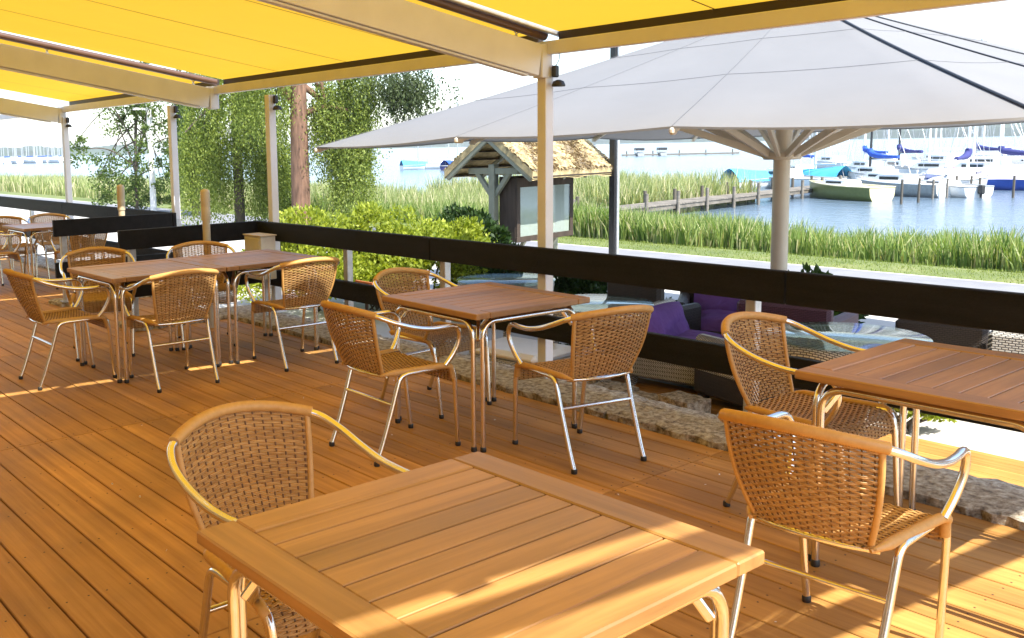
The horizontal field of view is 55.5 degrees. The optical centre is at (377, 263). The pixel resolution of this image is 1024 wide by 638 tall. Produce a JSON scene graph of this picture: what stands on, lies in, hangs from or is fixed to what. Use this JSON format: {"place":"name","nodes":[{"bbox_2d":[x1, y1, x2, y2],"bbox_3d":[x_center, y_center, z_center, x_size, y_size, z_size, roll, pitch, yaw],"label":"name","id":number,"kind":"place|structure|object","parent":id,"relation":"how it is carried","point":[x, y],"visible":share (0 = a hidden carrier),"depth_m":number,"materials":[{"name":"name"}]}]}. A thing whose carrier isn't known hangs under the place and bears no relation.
{"place":"outdoors","nodes":[
{"label":"outdoors","id":0,"kind":"place"},
{"bbox_2d":[0,145,147,155],"bbox_3d":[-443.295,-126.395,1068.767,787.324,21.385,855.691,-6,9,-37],"label":"wooded hills","id":1,"kind":"structure","parent":0,"point":[44,152],"depth_m":1134.35,"materials":[{"name":"plant"}]},
{"bbox_2d":[223,141,469,149],"bbox_3d":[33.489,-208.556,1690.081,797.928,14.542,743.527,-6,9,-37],"label":"wooded hills","id":2,"kind":"structure","parent":0,"point":[465,144],"depth_m":1488.50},
{"bbox_2d":[0,136,1023,241],"bbox_3d":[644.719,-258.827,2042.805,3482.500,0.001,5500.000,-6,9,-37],"label":"lake water","id":3,"kind":"structure","parent":0,"point":[999,208],"depth_m":86.12,"materials":[{"name":"blue liquid"}]},
{"bbox_2d":[99,172,603,216],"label":"reeds","id":4,"kind":"object","parent":3,"relation":"in","point":[399,194],"visible":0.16,"depth_m":37.31,"materials":[{"name":"plant"}]},
{"bbox_2d":[399,114,427,169],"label":"sailing boat","id":5,"kind":"object","parent":3,"relation":"on","point":[408,165],"visible":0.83,"depth_m":119.04,"materials":[{"name":"metal"}]},
{"bbox_2d":[425,101,459,168],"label":"sailing boat","id":6,"kind":"object","parent":3,"relation":"on","point":[436,165],"visible":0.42,"depth_m":119.79,"materials":[{"name":"metal"}]},
{"bbox_2d":[423,166,763,208],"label":"reeds","id":7,"kind":"object","parent":3,"relation":"in","point":[632,188],"visible":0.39,"depth_m":42.49,"materials":[{"name":"plant"}]},
{"bbox_2d":[622,149,739,155],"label":"pontoon","id":8,"kind":"object","parent":3,"relation":"on","point":[679,153],"visible":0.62,"depth_m":185.65,"materials":[{"name":"white wood"}]},
{"bbox_2d":[573,175,841,213],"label":"jetty","id":9,"kind":"object","parent":3,"relation":"in","point":[678,203],"visible":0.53,"depth_m":39.99,"materials":[{"name":"brown wood"}]},
{"bbox_2d":[720,169,771,188],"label":"motor boat","id":10,"kind":"object","parent":3,"relation":"on","point":[765,180],"visible":0.47,"depth_m":55.19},
{"bbox_2d":[766,169,837,187],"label":"motor boat","id":11,"kind":"object","parent":3,"relation":"on","point":[797,175],"visible":0.33,"depth_m":54.62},
{"bbox_2d":[790,144,813,168],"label":"sailing boat","id":12,"kind":"object","parent":3,"relation":"on","point":[804,166],"visible":0.29,"depth_m":62.24,"materials":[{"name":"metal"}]},
{"bbox_2d":[799,132,851,179],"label":"sailing boat","id":13,"kind":"object","parent":3,"relation":"on","point":[834,172],"visible":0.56,"depth_m":57.97,"materials":[{"name":"metal"}]},
{"bbox_2d":[817,140,853,167],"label":"sailing boat","id":14,"kind":"object","parent":3,"relation":"on","point":[833,159],"visible":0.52,"depth_m":80.18,"materials":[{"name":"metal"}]},
{"bbox_2d":[809,179,895,201],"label":"motor boat","id":15,"kind":"object","parent":3,"relation":"on","point":[847,189],"visible":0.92,"depth_m":43.98,"materials":[{"name":"plastic"}]},
{"bbox_2d":[844,130,895,168],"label":"sailing boat","id":16,"kind":"object","parent":3,"relation":"on","point":[855,164],"visible":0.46,"depth_m":65.55,"materials":[{"name":"metal"}]},
{"bbox_2d":[847,130,926,179],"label":"sailing boat","id":17,"kind":"object","parent":3,"relation":"on","point":[865,170],"visible":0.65,"depth_m":55.66,"materials":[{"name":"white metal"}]},
{"bbox_2d":[868,130,921,161],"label":"sailing boat","id":18,"kind":"object","parent":3,"relation":"on","point":[902,157],"visible":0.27,"depth_m":81.22,"materials":[{"name":"metal"}]},
{"bbox_2d":[880,129,930,173],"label":"sailing boat","id":19,"kind":"object","parent":3,"relation":"on","point":[889,163],"visible":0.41,"depth_m":62.25,"materials":[{"name":"white metal"}]},
{"bbox_2d":[855,174,959,197],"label":"motor boat","id":20,"kind":"object","parent":3,"relation":"on","point":[910,187],"visible":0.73,"depth_m":45.82,"materials":[{"name":"plastic"}]},
{"bbox_2d":[892,128,985,172],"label":"sailing boat","id":21,"kind":"object","parent":3,"relation":"on","point":[922,166],"visible":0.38,"depth_m":59.67,"materials":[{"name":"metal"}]},
{"bbox_2d":[918,128,970,161],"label":"sailing boat","id":22,"kind":"object","parent":3,"relation":"on","point":[937,157],"visible":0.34,"depth_m":76.05,"materials":[{"name":"metal"}]},
{"bbox_2d":[921,180,994,197],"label":"motor boat","id":23,"kind":"object","parent":3,"relation":"on","point":[964,190],"visible":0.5,"depth_m":43.81,"materials":[{"name":"white plastic"}]},
{"bbox_2d":[928,38,988,184],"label":"sailing boat","id":24,"kind":"object","parent":3,"relation":"on","point":[963,175],"visible":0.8,"depth_m":48.49,"materials":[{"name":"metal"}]},
{"bbox_2d":[931,156,1011,163],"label":"motor boat","id":25,"kind":"object","parent":3,"relation":"on","point":[1006,160],"visible":0.13,"depth_m":59.03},
{"bbox_2d":[922,165,1023,190],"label":"motor boat","id":26,"kind":"object","parent":3,"relation":"on","point":[1000,177],"visible":0.41,"depth_m":49.13,"materials":[{"name":"plastic"}]},
{"bbox_2d":[938,124,1023,167],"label":"sailing boat","id":27,"kind":"object","parent":3,"relation":"on","point":[973,164],"visible":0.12,"depth_m":57.09,"materials":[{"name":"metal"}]},
{"bbox_2d":[946,38,1023,161],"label":"sailing boat","id":28,"kind":"object","parent":3,"relation":"on","point":[986,148],"visible":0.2,"depth_m":64.90,"materials":[{"name":"metal"}]},
{"bbox_2d":[950,124,1023,167],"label":"sailing boat","id":29,"kind":"object","parent":3,"relation":"on","point":[1002,150],"visible":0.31,"depth_m":53.09,"materials":[{"name":"white paint"}]},
{"bbox_2d":[0,194,1023,460],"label":"pavement","id":30,"kind":"structure","parent":0,"point":[986,438],"depth_m":10.28,"materials":[{"name":"concrete"}]},
{"bbox_2d":[62,59,190,209],"bbox_3d":[-8.171,-4.290,32.503,4.939,5.513,3.764,-4,7,-20],"label":"young tree","id":31,"kind":"object","parent":30,"relation":"on","point":[135,182],"visible":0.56,"depth_m":32.16,"materials":[{"name":"green plant"}]},
{"bbox_2d":[160,69,230,215],"bbox_3d":[-5.819,-5.133,30.544,2.406,7.752,2.399,-6,9,-37],"label":"weeping tree","id":32,"kind":"object","parent":30,"relation":"on","point":[180,108],"visible":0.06,"depth_m":30.17,"materials":[{"name":"green plant"}]},
{"bbox_2d":[237,203,394,310],"bbox_3d":[-0.802,-0.059,12.211,2.283,1.464,2.639,-6,9,-37],"label":"shrub","id":33,"kind":"object","parent":30,"relation":"on","point":[317,219],"visible":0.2,"depth_m":11.87,"materials":[{"name":"green plant"}]},
{"bbox_2d":[322,200,433,309],"bbox_3d":[-0.089,-0.082,12.264,1.795,1.468,1.814,-6,9,-37],"label":"shrub","id":34,"kind":"object","parent":30,"relation":"on","point":[372,208],"visible":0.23,"depth_m":11.92,"materials":[{"name":"green plant"}]},
{"bbox_2d":[364,202,500,290],"bbox_3d":[0.651,-0.079,12.287,2.102,1.423,2.547,-6,9,-37],"label":"shrub","id":35,"kind":"object","parent":30,"relation":"on","point":[451,230],"visible":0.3,"depth_m":11.79,"materials":[{"name":"green plant"}]},
{"bbox_2d":[430,201,522,274],"bbox_3d":[1.314,-0.181,13.330,1.176,1.348,1.904,-6,9,-37],"label":"shrub","id":36,"kind":"object","parent":30,"relation":"on","point":[501,234],"visible":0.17,"depth_m":13.16,"materials":[{"name":"green plant"}]},
{"bbox_2d":[457,274,554,345],"bbox_3d":[1.307,0.525,9.738,1.000,0.741,1.000,-6,9,-37],"label":"round table","id":37,"kind":"object","parent":30,"relation":"on","point":[529,281],"visible":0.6,"depth_m":9.74,"materials":[{"name":"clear glass"}]},
{"bbox_2d":[451,241,563,311],"bbox_3d":[1.534,0.211,11.549,1.412,0.989,1.686,-1,7,6],"label":"shrub","id":38,"kind":"object","parent":30,"relation":"on","point":[492,271],"visible":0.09,"depth_m":11.35,"materials":[{"name":"green plant"}]},
{"bbox_2d":[443,139,612,248],"bbox_3d":[2.368,-0.909,14.658,2.279,2.349,1.765,-8,10,-44],"label":"notice board","id":39,"kind":"object","parent":30,"relation":"on","point":[513,203],"visible":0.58,"depth_m":14.11,"materials":[{"name":"wood"}]},
{"bbox_2d":[532,273,676,300],"bbox_3d":[2.454,0.358,11.027,1.100,0.788,2.451,-6,9,-37],"label":"shrub","id":40,"kind":"object","parent":30,"relation":"on","point":[579,287],"visible":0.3,"depth_m":10.73,"materials":[{"name":"green plant"}]},
{"bbox_2d":[609,47,620,254],"bbox_3d":[3.603,-2.757,14.515,0.300,6.000,0.300,-6,9,-37],"label":"lamp mast","id":41,"kind":"object","parent":30,"relation":"on","point":[614,153],"depth_m":14.66,"materials":[{"name":"black metal"}]},
{"bbox_2d":[592,380,638,391],"bbox_3d":[1.937,1.075,7.838,0.286,0.193,0.357,-7,9,-38],"label":"stone","id":42,"kind":"object","parent":30,"relation":"on","point":[615,385],"visible":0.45,"depth_m":7.79,"materials":[{"name":"stone"}]},
{"bbox_2d":[625,390,657,400],"bbox_3d":[2.106,1.117,7.575,0.260,0.167,0.348,-6,8,-32],"label":"stone","id":43,"kind":"object","parent":30,"relation":"on","point":[652,396],"visible":0.25,"depth_m":7.55,"materials":[{"name":"stone"}]},
{"bbox_2d":[607,282,700,356],"bbox_3d":[2.569,0.551,8.899,0.700,0.830,0.580,-7,9,-39],"label":"lounge seat","id":44,"kind":"object","parent":30,"relation":"on","point":[692,312],"visible":0.05,"depth_m":8.72,"materials":[{"name":"brown wicker"}]},
{"bbox_2d":[314,16,1023,269],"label":"market umbrella","id":45,"kind":"object","parent":30,"relation":"on","point":[779,90],"visible":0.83,"depth_m":6.82,"materials":[{"name":"fabric"}]},
{"bbox_2d":[624,298,737,385],"bbox_3d":[2.609,0.715,8.101,0.780,0.695,0.780,6,10,45],"label":"lounge seat","id":46,"kind":"object","parent":30,"relation":"on","point":[668,317],"visible":0.38,"depth_m":8.02,"materials":[{"name":"dark brown wicker"},{"name":"purple fabric"}]},
{"bbox_2d":[658,390,710,413],"bbox_3d":[2.319,1.113,7.250,0.282,0.243,0.334,-5,8,-28],"label":"stone","id":47,"kind":"object","parent":30,"relation":"on","point":[679,398],"visible":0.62,"depth_m":7.15,"materials":[{"name":"stone"}]},
{"bbox_2d":[677,292,739,337],"bbox_3d":[3.531,0.575,9.092,1.300,0.695,0.780,1,7,21],"label":"lounge seat","id":48,"kind":"object","parent":30,"relation":"on","point":[716,311],"visible":0.13,"depth_m":9.23,"materials":[{"name":"fabric"}]},
{"bbox_2d":[694,330,801,406],"bbox_3d":[2.902,0.816,7.325,0.660,0.670,0.660,-4,7,-22],"label":"lounge seat","id":49,"kind":"object","parent":30,"relation":"on","point":[708,384],"visible":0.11,"depth_m":7.26,"materials":[{"name":"brown wicker"}]},
{"bbox_2d":[736,299,858,341],"bbox_3d":[3.657,0.653,8.351,0.780,0.715,0.780,5,9,43],"label":"lounge seat","id":50,"kind":"object","parent":30,"relation":"on","point":[810,316],"visible":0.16,"depth_m":7.99,"materials":[{"name":"fabric"}]},
{"bbox_2d":[611,375,1023,486],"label":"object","id":51,"kind":"structure","parent":30,"relation":"on","point":[992,466],"depth_m":6.20,"materials":[{"name":"brown stone"}]},
{"bbox_2d":[467,336,570,366],"bbox_3d":[1.220,0.881,8.118,0.600,0.380,0.750,-8,9,-42],"label":"ottoman","id":52,"kind":"object","parent":51,"relation":"on","point":[526,350],"visible":0.31,"depth_m":7.95,"materials":[{"name":"white fabric"}]},
{"bbox_2d":[553,296,653,382],"bbox_3d":[1.888,0.699,8.205,0.920,0.741,0.920,-6,9,-37],"label":"round table","id":53,"kind":"object","parent":51,"relation":"on","point":[599,302],"visible":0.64,"depth_m":8.16,"materials":[{"name":"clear glass"}]},
{"bbox_2d":[788,262,868,325],"bbox_3d":[4.133,0.451,9.247,1.021,0.950,1.017,-6,9,-37],"label":"shrub","id":54,"kind":"object","parent":30,"relation":"on","point":[807,268],"visible":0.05,"depth_m":9.15,"materials":[{"name":"green plant"}]},
{"bbox_2d":[766,325,927,435],"bbox_3d":[3.226,0.863,6.617,1.040,0.741,1.040,-6,9,-37],"label":"round table","id":55,"kind":"object","parent":30,"relation":"on","point":[801,343],"visible":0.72,"depth_m":6.54,"materials":[{"name":"clear glass"}]},
{"bbox_2d":[891,407,956,433],"bbox_3d":[3.736,1.054,6.855,0.498,0.355,0.711,-6,9,-37],"label":"shrub","id":56,"kind":"object","parent":30,"relation":"on","point":[926,417],"visible":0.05,"depth_m":6.74,"materials":[{"name":"green plant"}]},
{"bbox_2d":[895,319,992,349],"bbox_3d":[4.463,0.753,7.462,0.620,0.695,0.700,6,10,45],"label":"lounge seat","id":57,"kind":"object","parent":30,"relation":"on","point":[957,335],"visible":0.16,"depth_m":7.15,"materials":[{"name":"grey wicker"}]},
{"bbox_2d":[987,331,1023,354],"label":"lounge seat","id":58,"kind":"object","parent":30,"relation":"on","point":[1007,342],"visible":0.15,"depth_m":6.80,"materials":[{"name":"grey wicker"}]},
{"bbox_2d":[0,191,1023,283],"bbox_3d":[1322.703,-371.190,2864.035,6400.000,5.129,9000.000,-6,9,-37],"label":"ground","id":59,"kind":"structure","parent":0,"point":[953,274],"depth_m":17.12,"materials":[{"name":"plant"}]},
{"bbox_2d":[0,172,392,202],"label":"reeds","id":60,"kind":"object","parent":59,"relation":"on","point":[54,184],"visible":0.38,"depth_m":55.59,"materials":[{"name":"plant"}]},
{"bbox_2d":[165,71,312,225],"bbox_3d":[-3.454,-4.383,23.830,3.776,7.723,2.693,-2,7,-5],"label":"weeping tree","id":61,"kind":"object","parent":59,"relation":"on","point":[211,151],"visible":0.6,"depth_m":23.60,"materials":[{"name":"green plant"}]},
{"bbox_2d":[224,68,462,226],"bbox_3d":[-0.743,-4.401,21.406,5.513,8.223,2.952,-2,7,-8],"label":"weeping tree","id":62,"kind":"object","parent":59,"relation":"on","point":[341,113],"visible":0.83,"depth_m":21.48,"materials":[{"name":"green plant"}]},
{"bbox_2d":[310,186,792,238],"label":"reeds","id":63,"kind":"object","parent":59,"relation":"on","point":[427,210],"visible":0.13,"depth_m":28.58,"materials":[{"name":"plant"}]},
{"bbox_2d":[488,201,1023,272],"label":"reeds","id":64,"kind":"object","parent":59,"relation":"on","point":[994,251],"visible":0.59,"depth_m":19.15,"materials":[{"name":"plant"}]},
{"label":"kerb foundation","id":65,"kind":"structure","parent":59,"relation":"on","visible":0},
{"bbox_2d":[6,254,59,271],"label":"granite kerb","id":66,"kind":"structure","parent":65,"relation":"on","point":[41,262],"depth_m":13.87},
{"bbox_2d":[219,305,387,345],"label":"granite kerb","id":67,"kind":"structure","parent":65,"relation":"on","point":[284,319],"depth_m":8.59,"materials":[{"name":"stone"}]},
{"bbox_2d":[243,232,276,315],"bbox_3d":[-1.080,0.124,8.909,0.182,0.791,0.320,-6,9,-37],"label":"cabinet","id":68,"kind":"object","parent":67,"relation":"on","point":[258,241],"visible":0.43,"depth_m":8.79,"materials":[{"name":"paint"}]},
{"bbox_2d":[354,338,648,418],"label":"granite kerb","id":69,"kind":"structure","parent":65,"relation":"on","point":[540,389],"depth_m":6.17,"materials":[{"name":"stone"}]},
{"bbox_2d":[0,0,1009,378],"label":"pergola","id":70,"kind":"object","parent":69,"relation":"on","point":[458,40],"visible":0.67,"depth_m":6.14,"materials":[{"name":"paint"}]},
{"bbox_2d":[0,32,218,104],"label":"awning","id":71,"kind":"object","parent":70,"relation":"attached to","point":[72,94],"visible":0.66,"depth_m":10.03,"materials":[{"name":"yellow fabric"}]},
{"bbox_2d":[0,0,547,83],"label":"awning","id":72,"kind":"object","parent":70,"relation":"attached to","point":[231,41],"visible":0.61,"depth_m":7.41,"materials":[{"name":"yellow fabric"}]},
{"bbox_2d":[551,54,564,86],"bbox_3d":[1.159,-1.260,6.124,0.088,0.259,0.090,-6,9,-37],"label":"spotlight","id":73,"kind":"object","parent":70,"relation":"attached to","point":[555,73],"visible":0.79,"depth_m":6.13,"materials":[{"name":"black plastic"}]},
{"bbox_2d":[467,0,846,38],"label":"awning","id":74,"kind":"object","parent":70,"relation":"attached to","point":[570,18],"visible":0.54,"depth_m":5.52,"materials":[{"name":"yellow fabric"}]},
{"bbox_2d":[606,400,1023,530],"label":"granite kerb","id":75,"kind":"structure","parent":65,"relation":"on","point":[996,501],"depth_m":4.39,"materials":[{"name":"stone"}]},
{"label":"deck base","id":76,"kind":"structure","parent":59,"relation":"on","visible":0},
{"bbox_2d":[48,296,149,306],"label":"granite kerb","id":77,"kind":"structure","parent":76,"relation":"on","point":[55,301],"depth_m":10.14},
{"bbox_2d":[116,184,126,255],"bbox_3d":[-2.791,-0.242,10.531,0.084,1.240,0.084,-6,9,-37],"label":"torch post","id":78,"kind":"object","parent":77,"relation":"on","point":[120,199],"visible":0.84,"depth_m":10.45,"materials":[{"name":"beige wood"}]},
{"bbox_2d":[0,259,1023,637],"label":"deck","id":79,"kind":"structure","parent":76,"relation":"on","point":[88,549],"depth_m":4.55,"materials":[{"name":"brown wood"}]},
{"bbox_2d":[0,231,24,285],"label":"rattan chair","id":80,"kind":"object","parent":79,"relation":"on","point":[15,254],"visible":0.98,"depth_m":11.20,"materials":[{"name":"wicker"}]},
{"bbox_2d":[0,215,38,285],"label":"rattan chair","id":81,"kind":"object","parent":79,"relation":"on","point":[22,250],"visible":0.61,"depth_m":12.19,"materials":[{"name":"wicker"}]},
{"bbox_2d":[2,222,94,290],"bbox_3d":[-3.958,-0.100,11.637,0.868,0.740,0.868,-6,9,-37],"label":"dining table","id":82,"kind":"object","parent":79,"relation":"on","point":[36,228],"visible":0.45,"depth_m":11.22,"materials":[{"name":"brown wood"}]},
{"bbox_2d":[28,213,81,278],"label":"rattan chair","id":83,"kind":"object","parent":79,"relation":"on","point":[44,242],"visible":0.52,"depth_m":12.45,"materials":[{"name":"wicker"}]},
{"bbox_2d":[3,268,116,390],"bbox_3d":[-2.250,0.419,6.734,0.666,0.819,0.596,-6,9,-37],"label":"rattan chair","id":84,"kind":"object","parent":79,"relation":"on","point":[68,315],"visible":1,"depth_m":6.60,"materials":[{"name":"wicker"}]},
{"bbox_2d":[49,233,110,293],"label":"rattan chair","id":85,"kind":"object","parent":79,"relation":"on","point":[99,238],"visible":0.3,"depth_m":10.96,"materials":[{"name":"wicker"}]},
{"bbox_2d":[0,196,180,302],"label":"terrace railing","id":86,"kind":"object","parent":79,"relation":"on","point":[99,219],"visible":0.52,"depth_m":10.54,"materials":[{"name":"wood"}]},
{"bbox_2d":[59,246,137,361],"bbox_3d":[-2.220,0.302,7.688,0.596,0.819,0.666,-4,7,-19],"label":"rattan chair","id":87,"kind":"object","parent":79,"relation":"on","point":[91,298],"visible":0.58,"depth_m":7.78,"materials":[{"name":"wicker"}]},
{"bbox_2d":[67,258,225,382],"bbox_3d":[-1.703,0.400,7.123,0.868,0.740,0.868,-6,9,-37],"label":"dining table","id":88,"kind":"object","parent":79,"relation":"on","point":[131,273],"visible":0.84,"depth_m":7.01,"materials":[{"name":"brown wood"}]},
{"bbox_2d":[119,268,219,392],"bbox_3d":[-1.399,0.417,6.601,0.596,0.819,0.666,-6,8,-34],"label":"rattan chair","id":89,"kind":"object","parent":79,"relation":"on","point":[193,312],"visible":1,"depth_m":6.40,"materials":[{"name":"wicker"}]},
{"bbox_2d":[166,241,240,350],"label":"rattan chair","id":90,"kind":"object","parent":79,"relation":"on","point":[207,248],"visible":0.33,"depth_m":8.18,"materials":[{"name":"wicker"}]},
{"bbox_2d":[200,189,213,327],"bbox_3d":[-1.518,-0.038,8.583,0.084,1.250,0.084,-6,9,-37],"label":"torch post","id":91,"kind":"object","parent":79,"relation":"on","point":[205,206],"visible":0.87,"depth_m":8.51,"materials":[{"name":"beige wood"}]},
{"bbox_2d":[177,249,321,363],"bbox_3d":[-1.008,0.322,7.645,0.868,0.740,0.868,-6,9,-37],"label":"dining table","id":92,"kind":"object","parent":79,"relation":"on","point":[263,260],"visible":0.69,"depth_m":7.46,"materials":[{"name":"brown wood"}]},
{"bbox_2d":[166,400,409,637],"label":"rattan chair","id":93,"kind":"object","parent":79,"relation":"on","point":[221,570],"visible":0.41,"depth_m":2.88,"materials":[{"name":"wicker"}]},
{"bbox_2d":[245,257,339,371],"bbox_3d":[-0.600,0.336,7.127,0.596,0.819,0.666,-6,8,-33],"label":"rattan chair","id":94,"kind":"object","parent":79,"relation":"on","point":[309,298],"visible":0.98,"depth_m":6.93,"materials":[{"name":"wicker"}]},
{"bbox_2d":[320,300,461,466],"bbox_3d":[0.043,0.575,5.044,0.666,0.819,0.596,-6,8,-35],"label":"rattan chair","id":95,"kind":"object","parent":79,"relation":"on","point":[377,362],"visible":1,"depth_m":4.89,"materials":[{"name":"wicker"}]},
{"bbox_2d":[373,267,491,418],"bbox_3d":[0.316,0.460,5.944,0.596,0.819,0.666,-7,9,-41],"label":"rattan chair","id":96,"kind":"object","parent":79,"relation":"on","point":[435,349],"visible":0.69,"depth_m":5.95,"materials":[{"name":"wicker"}]},
{"bbox_2d":[197,451,764,637],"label":"dining table","id":97,"kind":"object","parent":79,"relation":"on","point":[477,544],"visible":1,"depth_m":2.00,"materials":[{"name":"brown wood"}]},
{"bbox_2d":[382,282,589,452],"bbox_3d":[0.609,0.555,5.440,0.829,0.740,0.829,-6,8,-34],"label":"dining table","id":98,"kind":"object","parent":79,"relation":"on","point":[478,302],"visible":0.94,"depth_m":5.23,"materials":[{"name":"brown wood"}]},
{"bbox_2d":[117,220,1023,432],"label":"terrace railing","id":99,"kind":"object","parent":79,"relation":"on","point":[985,309],"visible":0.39,"depth_m":5.53,"materials":[{"name":"wood"}]},
{"bbox_2d":[506,305,653,474],"bbox_3d":[1.048,0.576,4.857,0.596,0.819,0.667,-4,8,-24],"label":"rattan chair","id":100,"kind":"object","parent":79,"relation":"on","point":[591,366],"visible":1,"depth_m":4.66,"materials":[{"name":"wicker"}]},
{"bbox_2d":[721,311,899,520],"bbox_3d":[1.811,0.653,4.089,0.596,0.819,0.666,-6,9,-37],"label":"rattan chair","id":101,"kind":"object","parent":79,"relation":"on","point":[842,411],"visible":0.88,"depth_m":4.15,"materials":[{"name":"wicker"}]},
{"bbox_2d":[717,408,970,637],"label":"rattan chair","id":102,"kind":"object","parent":79,"relation":"on","point":[865,524],"visible":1,"depth_m":2.72,"materials":[{"name":"wicker"}]},
{"bbox_2d":[795,338,1023,566],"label":"dining table","id":103,"kind":"object","parent":79,"relation":"on","point":[976,384],"visible":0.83,"depth_m":3.46,"materials":[{"name":"brown wood"}]},
{"bbox_2d":[0,194,1023,292],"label":"asphalt path","id":104,"kind":"structure","parent":0,"point":[928,280],"depth_m":16.09,"materials":[{"name":"asphalt"}]},
{"bbox_2d":[133,108,156,210],"bbox_3d":[-7.716,-3.369,31.846,0.623,3.560,0.218,-3,7,-16],"label":"street lamp","id":105,"kind":"object","parent":104,"relation":"on","point":[153,204],"visible":0.73,"depth_m":31.85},
{"bbox_2d":[0,0,1023,151],"label":"sky","id":106,"kind":"structure","parent":0,"point":[1002,22],"materials":[{"name":"white"}]},
{"bbox_2d":[587,132,819,143],"bbox_3d":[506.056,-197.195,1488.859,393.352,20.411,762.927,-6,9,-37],"label":"wooded hills","id":107,"kind":"structure","parent":0,"point":[602,141],"depth_m":1354.78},
{"bbox_2d":[838,123,1023,138],"bbox_3d":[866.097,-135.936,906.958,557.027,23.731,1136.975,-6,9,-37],"label":"wooded hills","id":108,"kind":"structure","parent":0,"point":[1007,131],"depth_m":1042.30,"materials":[{"name":"plant"}]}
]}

